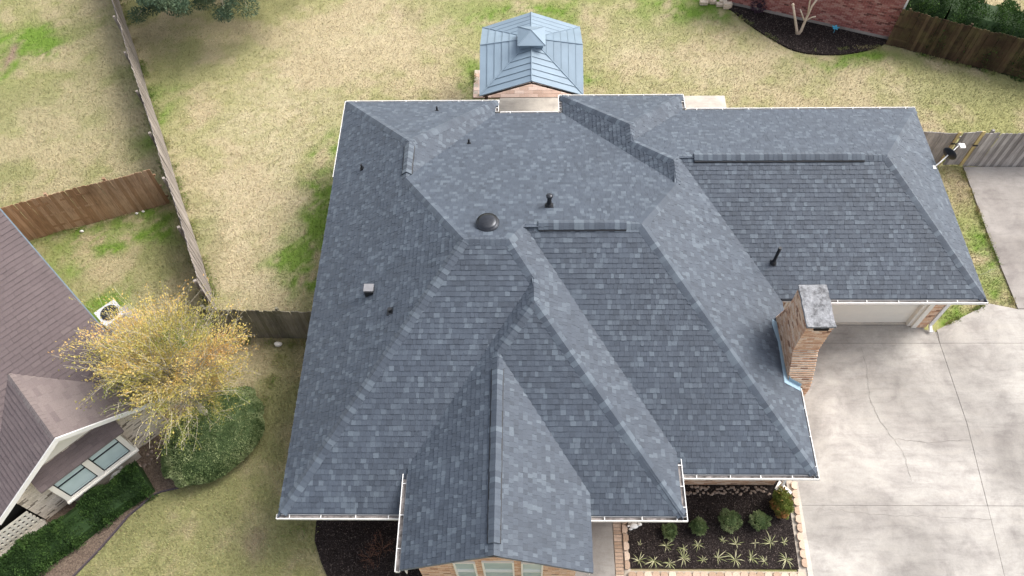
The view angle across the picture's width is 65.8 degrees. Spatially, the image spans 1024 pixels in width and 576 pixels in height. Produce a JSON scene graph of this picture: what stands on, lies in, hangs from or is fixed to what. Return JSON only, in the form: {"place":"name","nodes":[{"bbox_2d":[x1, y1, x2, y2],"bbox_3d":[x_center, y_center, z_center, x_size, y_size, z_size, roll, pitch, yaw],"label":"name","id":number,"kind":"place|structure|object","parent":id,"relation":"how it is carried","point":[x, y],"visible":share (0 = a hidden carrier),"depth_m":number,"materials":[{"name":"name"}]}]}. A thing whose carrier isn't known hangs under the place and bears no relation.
{"place":"outdoors","nodes":[
{"label":"outdoors","id":0,"kind":"place"},
{"bbox_2d":[0,0,1023,575],"bbox_3d":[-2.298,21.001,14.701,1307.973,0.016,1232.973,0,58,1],"label":"lawn","id":1,"kind":"structure","parent":0,"point":[432,8],"depth_m":32.44,"materials":[{"name":"plant"}]},
{"bbox_2d":[0,208,168,555],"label":"beige brick house","id":2,"kind":"structure","parent":1,"relation":"on","point":[59,451],"depth_m":22.30,"materials":[{"name":"brown concrete"}]},
{"bbox_2d":[1,169,169,240],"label":"wooden fence","id":3,"kind":"object","parent":1,"relation":"on","point":[47,214],"visible":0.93,"depth_m":28.66,"materials":[{"name":"brown wood"}]},
{"bbox_2d":[94,300,139,341],"bbox_3d":[-13.445,1.027,26.798,1.100,0.850,1.000,-40,66,-21],"label":"air conditioner","id":4,"kind":"object","parent":1,"relation":"on","point":[103,318],"visible":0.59,"depth_m":26.51,"materials":[{"name":"white metal"}]},
{"bbox_2d":[72,487,178,575],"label":"bed edging","id":5,"kind":"object","parent":1,"relation":"on","point":[108,539],"visible":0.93,"depth_m":23.39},
{"bbox_2d":[38,390,216,575],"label":"neighbour bed","id":6,"kind":"object","parent":1,"relation":"on","point":[70,564],"visible":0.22,"depth_m":23.68,"materials":[{"name":"brown soil"}]},
{"bbox_2d":[0,460,157,575],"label":"dark hedge","id":7,"kind":"object","parent":6,"relation":"on","point":[76,527],"visible":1,"depth_m":23.00,"materials":[{"name":"green plant"}]},
{"bbox_2d":[109,466,122,480],"bbox_3d":[-12.137,5.594,24.152,0.619,0.415,0.338,-35,64,-19],"label":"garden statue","id":8,"kind":"object","parent":6,"relation":"on","point":[116,472],"visible":0.41,"depth_m":24.10,"materials":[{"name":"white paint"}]},
{"bbox_2d":[48,273,258,462],"bbox_3d":[-9.653,2.540,22.614,5.627,6.442,5.621,0,58,1],"label":"yellow tree","id":9,"kind":"object","parent":6,"relation":"on","point":[167,368],"visible":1,"depth_m":21.66,"materials":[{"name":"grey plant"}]},
{"bbox_2d":[111,0,215,308],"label":"wooden fence","id":10,"kind":"object","parent":1,"relation":"on","point":[185,231],"visible":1,"depth_m":29.68,"materials":[{"name":"grey wood"}]},
{"bbox_2d":[126,0,259,23],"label":"evergreen tree","id":11,"kind":"object","parent":1,"relation":"on","point":[159,6],"visible":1,"depth_m":32.04,"materials":[{"name":"green plant"}]},
{"bbox_2d":[160,386,264,487],"bbox_3d":[-9.182,4.511,24.345,3.018,1.296,3.329,0,58,1],"label":"round hedge","id":12,"kind":"object","parent":1,"relation":"on","point":[226,448],"visible":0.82,"depth_m":23.85,"materials":[{"name":"green plant"}]},
{"bbox_2d":[192,305,310,338],"bbox_3d":[-7.959,1.160,26.049,4.507,1.900,0.169,1,58,2],"label":"wooden fence","id":13,"kind":"object","parent":1,"relation":"on","point":[276,323],"visible":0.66,"depth_m":25.88,"materials":[{"name":"brown wood"}]},
{"bbox_2d":[274,342,281,346],"bbox_3d":[-7.844,1.877,26.570,0.300,0.226,0.177,0,58,1],"label":"white rock","id":14,"kind":"object","parent":1,"relation":"on","point":[277,344],"visible":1,"depth_m":26.51,"materials":[{"name":"stone"}]},
{"bbox_2d":[315,520,421,575],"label":"side mulch bed","id":15,"kind":"object","parent":1,"relation":"on","point":[341,545],"visible":0.69,"depth_m":23.03,"materials":[{"name":"black soil"}]},
{"bbox_2d":[359,545,375,567],"bbox_3d":[-4.058,7.723,22.675,0.639,0.483,0.744,-19,60,-10],"label":"bare shrub","id":16,"kind":"object","parent":15,"relation":"on","point":[369,559],"visible":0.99,"depth_m":22.71,"materials":[{"name":"orange plant"}]},
{"bbox_2d":[367,530,392,565],"bbox_3d":[-3.782,7.460,22.766,0.866,0.595,0.891,-36,64,-19],"label":"bare shrub","id":17,"kind":"object","parent":15,"relation":"on","point":[375,540],"visible":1,"depth_m":22.81,"materials":[{"name":"orange plant"}]},
{"bbox_2d":[473,70,583,98],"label":"paver patio","id":18,"kind":"structure","parent":1,"relation":"on","point":[531,91],"depth_m":32.63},
{"bbox_2d":[479,12,583,99],"bbox_3d":[0.743,-8.432,30.603,3.862,3.860,3.751,0,58,1],"label":"metal gazebo","id":19,"kind":"object","parent":18,"relation":"on","point":[527,48],"visible":0.98,"depth_m":29.32,"materials":[{"name":"blue metal"}]},
{"bbox_2d":[575,522,623,575],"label":"front walk","id":20,"kind":"structure","parent":1,"relation":"on","point":[607,552],"depth_m":22.87,"materials":[{"name":"concrete"}]},
{"bbox_2d":[276,94,987,575],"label":"brick house","id":21,"kind":"structure","parent":1,"relation":"on","point":[538,342],"depth_m":21.97,"materials":[{"name":"grey concrete"}]},
{"bbox_2d":[452,561,477,575],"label":"window","id":22,"kind":"structure","parent":21,"relation":"in","point":[466,568],"depth_m":20.75,"materials":[{"name":"glass"}]},
{"bbox_2d":[481,561,514,575],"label":"window","id":23,"kind":"structure","parent":21,"relation":"in","point":[490,568],"depth_m":20.70,"materials":[{"name":"glass"}]},
{"bbox_2d":[521,562,542,575],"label":"window","id":24,"kind":"structure","parent":21,"relation":"in","point":[527,569],"depth_m":20.78,"materials":[{"name":"glass"}]},
{"bbox_2d":[783,302,919,321],"bbox_3d":[11.077,0.505,25.693,4.380,2.380,0.058,0,58,1],"label":"garage door","id":25,"kind":"structure","parent":21,"relation":"in","point":[842,313],"depth_m":26.13,"materials":[{"name":"beige paint"}]},
{"bbox_2d":[933,143,965,169],"bbox_3d":[14.612,-4.467,26.478,1.353,0.572,0.501,-18,59,-10],"label":"satellite dish","id":26,"kind":"object","parent":21,"relation":"attached to","point":[950,153],"visible":1,"depth_m":26.44,"materials":[{"name":"white paint"}]},
{"bbox_2d":[699,0,707,4],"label":"garden block","id":27,"kind":"object","parent":1,"relation":"on","point":[702,2],"depth_m":35.26,"materials":[{"name":"white stone"}]},
{"bbox_2d":[684,96,726,109],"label":"side patio","id":28,"kind":"structure","parent":1,"relation":"on","point":[705,101],"depth_m":32.18,"materials":[{"name":"beige concrete"}]},
{"bbox_2d":[627,480,798,568],"bbox_3d":[5.813,6.917,23.276,4.900,0.173,2.616,0,58,1],"label":"front mulch bed","id":29,"kind":"object","parent":1,"relation":"on","point":[707,509],"visible":0.76,"depth_m":22.99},
{"bbox_2d":[627,522,641,529],"bbox_3d":[3.575,6.913,23.098,0.428,0.287,0.233,-5,58,-2],"label":"garden statue","id":30,"kind":"object","parent":29,"relation":"on","point":[633,525],"visible":1,"depth_m":23.07,"materials":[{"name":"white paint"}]},
{"bbox_2d":[632,551,645,567],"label":"strap leaf plant","id":31,"kind":"object","parent":29,"relation":"on","point":[639,559],"visible":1,"depth_m":22.68,"materials":[{"name":"green plant"}]},
{"bbox_2d":[645,557,660,566],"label":"strap leaf plant","id":32,"kind":"object","parent":29,"relation":"on","point":[652,561],"visible":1,"depth_m":22.63,"materials":[{"name":"green plant"}]},
{"bbox_2d":[661,523,677,540],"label":"round shrub","id":33,"kind":"object","parent":29,"relation":"on","point":[668,531],"visible":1,"depth_m":22.88,"materials":[{"name":"green plant"}]},
{"bbox_2d":[677,546,689,565],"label":"strap leaf plant","id":34,"kind":"object","parent":29,"relation":"on","point":[684,557],"visible":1,"depth_m":22.69,"materials":[{"name":"green plant"}]},
{"bbox_2d":[688,516,708,535],"bbox_3d":[5.418,6.925,22.943,0.552,0.643,0.560,-31,62,-17],"label":"round shrub","id":35,"kind":"object","parent":29,"relation":"on","point":[697,524],"visible":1,"depth_m":22.87,"materials":[{"name":"green plant"}]},
{"bbox_2d":[716,551,728,561],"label":"strap leaf plant","id":36,"kind":"object","parent":29,"relation":"on","point":[719,557],"visible":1,"depth_m":22.70,"materials":[{"name":"green plant"}]},
{"bbox_2d":[718,508,742,534],"bbox_3d":[6.359,6.757,23.011,0.746,0.674,0.751,0,58,1],"label":"round shrub","id":37,"kind":"object","parent":29,"relation":"on","point":[731,519],"visible":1,"depth_m":22.92,"materials":[{"name":"green plant"}]},
{"bbox_2d":[725,549,743,566],"bbox_3d":[6.369,7.708,22.643,0.480,0.140,0.557,-37,64,-20],"label":"strap leaf plant","id":38,"kind":"object","parent":29,"relation":"on","point":[733,559],"visible":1,"depth_m":22.63,"materials":[{"name":"green plant"}]},
{"bbox_2d":[728,537,741,547],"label":"strap leaf plant","id":39,"kind":"object","parent":29,"relation":"on","point":[735,542],"visible":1,"depth_m":22.87,"materials":[{"name":"green plant"}]},
{"bbox_2d":[749,550,757,562],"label":"strap leaf plant","id":40,"kind":"object","parent":29,"relation":"on","point":[750,559],"visible":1,"depth_m":22.65,"materials":[{"name":"green plant"}]},
{"bbox_2d":[748,509,771,530],"bbox_3d":[7.221,6.745,22.983,0.690,0.706,0.626,0,58,1],"label":"round shrub","id":41,"kind":"object","parent":29,"relation":"on","point":[760,519],"visible":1,"depth_m":22.89,"materials":[{"name":"green plant"}]},
{"bbox_2d":[762,529,775,547],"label":"strap leaf plant","id":42,"kind":"object","parent":29,"relation":"on","point":[769,541],"visible":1,"depth_m":22.88,"materials":[{"name":"green plant"}]},
{"bbox_2d":[769,486,794,519],"bbox_3d":[7.862,6.263,23.026,0.725,1.120,0.857,30,63,18],"label":"tall shrub","id":43,"kind":"object","parent":29,"relation":"on","point":[781,502],"visible":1,"depth_m":22.82,"materials":[{"name":"green plant"}]},
{"bbox_2d":[775,481,791,492],"bbox_3d":[8.090,6.027,23.651,0.269,0.120,0.481,-40,66,-21],"label":"splash block","id":44,"kind":"object","parent":29,"relation":"on","point":[778,484],"depth_m":23.68,"materials":[{"name":"white paint"}]},
{"bbox_2d":[778,553,792,566],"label":"strap leaf plant","id":45,"kind":"object","parent":29,"relation":"on","point":[785,560],"visible":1,"depth_m":22.58,"materials":[{"name":"green plant"}]},
{"bbox_2d":[621,480,806,575],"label":"bed footing","id":46,"kind":"object","parent":1,"relation":"on","point":[796,532],"visible":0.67,"depth_m":22.62,"materials":[{"name":"beige concrete"}]},
{"bbox_2d":[622,481,807,575],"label":"stone edging","id":47,"kind":"object","parent":46,"relation":"on","point":[801,544],"visible":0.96,"depth_m":22.55,"materials":[{"name":"beige stone"}]},
{"bbox_2d":[728,5,891,55],"bbox_3d":[12.659,-10.874,34.193,7.713,0.184,2.196,16,60,11],"label":"crescent mulch bed","id":48,"kind":"object","parent":1,"relation":"on","point":[823,40],"visible":0.94,"depth_m":34.11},
{"bbox_2d":[716,2,722,6],"bbox_3d":[9.266,-12.632,35.269,0.326,0.124,0.200,0,58,1],"label":"garden block","id":49,"kind":"object","parent":48,"relation":"on","point":[718,4],"depth_m":35.21,"materials":[{"name":"white stone"}]},
{"bbox_2d":[723,1,732,7],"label":"garden block","id":50,"kind":"object","parent":48,"relation":"on","point":[727,3],"depth_m":35.09,"materials":[{"name":"white stone"}]},
{"bbox_2d":[750,0,766,12],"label":"dark grass clump","id":51,"kind":"object","parent":48,"relation":"on","point":[759,5],"visible":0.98,"depth_m":34.74,"materials":[{"name":"purple plant"}]},
{"bbox_2d":[791,0,816,34],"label":"bare tree","id":52,"kind":"object","parent":48,"relation":"on","point":[797,32],"visible":1,"depth_m":33.51,"materials":[{"name":"beige plant"}]},
{"bbox_2d":[729,0,908,38],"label":"red brick house","id":53,"kind":"structure","parent":1,"relation":"on","point":[877,18],"depth_m":33.80,"materials":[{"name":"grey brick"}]},
{"bbox_2d":[885,8,1023,78],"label":"wooden fence","id":54,"kind":"object","parent":1,"relation":"on","point":[909,34],"visible":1,"depth_m":32.47,"materials":[{"name":"brown wood"}]},
{"bbox_2d":[893,0,1023,80],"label":"dark hedge","id":55,"kind":"object","parent":1,"relation":"on","point":[1006,17],"visible":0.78,"depth_m":32.15,"materials":[{"name":"green plant"}]},
{"bbox_2d":[962,129,1023,166],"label":"wooden fence","id":56,"kind":"object","parent":1,"relation":"on","point":[1006,150],"visible":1,"depth_m":29.50,"materials":[{"name":"grey wood"}]},
{"bbox_2d":[924,131,985,165],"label":"wooden gate","id":57,"kind":"structure","parent":56,"relation":"attached to","point":[938,142],"depth_m":29.24,"materials":[{"name":"grey wood"}]},
{"bbox_2d":[500,98,557,111],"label":"back patio","id":58,"kind":"structure","parent":0,"point":[528,104],"depth_m":32.27,"materials":[{"name":"beige concrete"}]},
{"bbox_2d":[792,167,1023,575],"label":"driveway","id":59,"kind":"structure","parent":0,"point":[917,435],"depth_m":24.52,"materials":[{"name":"concrete"}]},
{"bbox_2d":[796,482,812,575],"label":"bed kerb","id":60,"kind":"structure","parent":59,"relation":"on","point":[809,567],"depth_m":22.93,"materials":[{"name":"beige concrete"}]}
]}

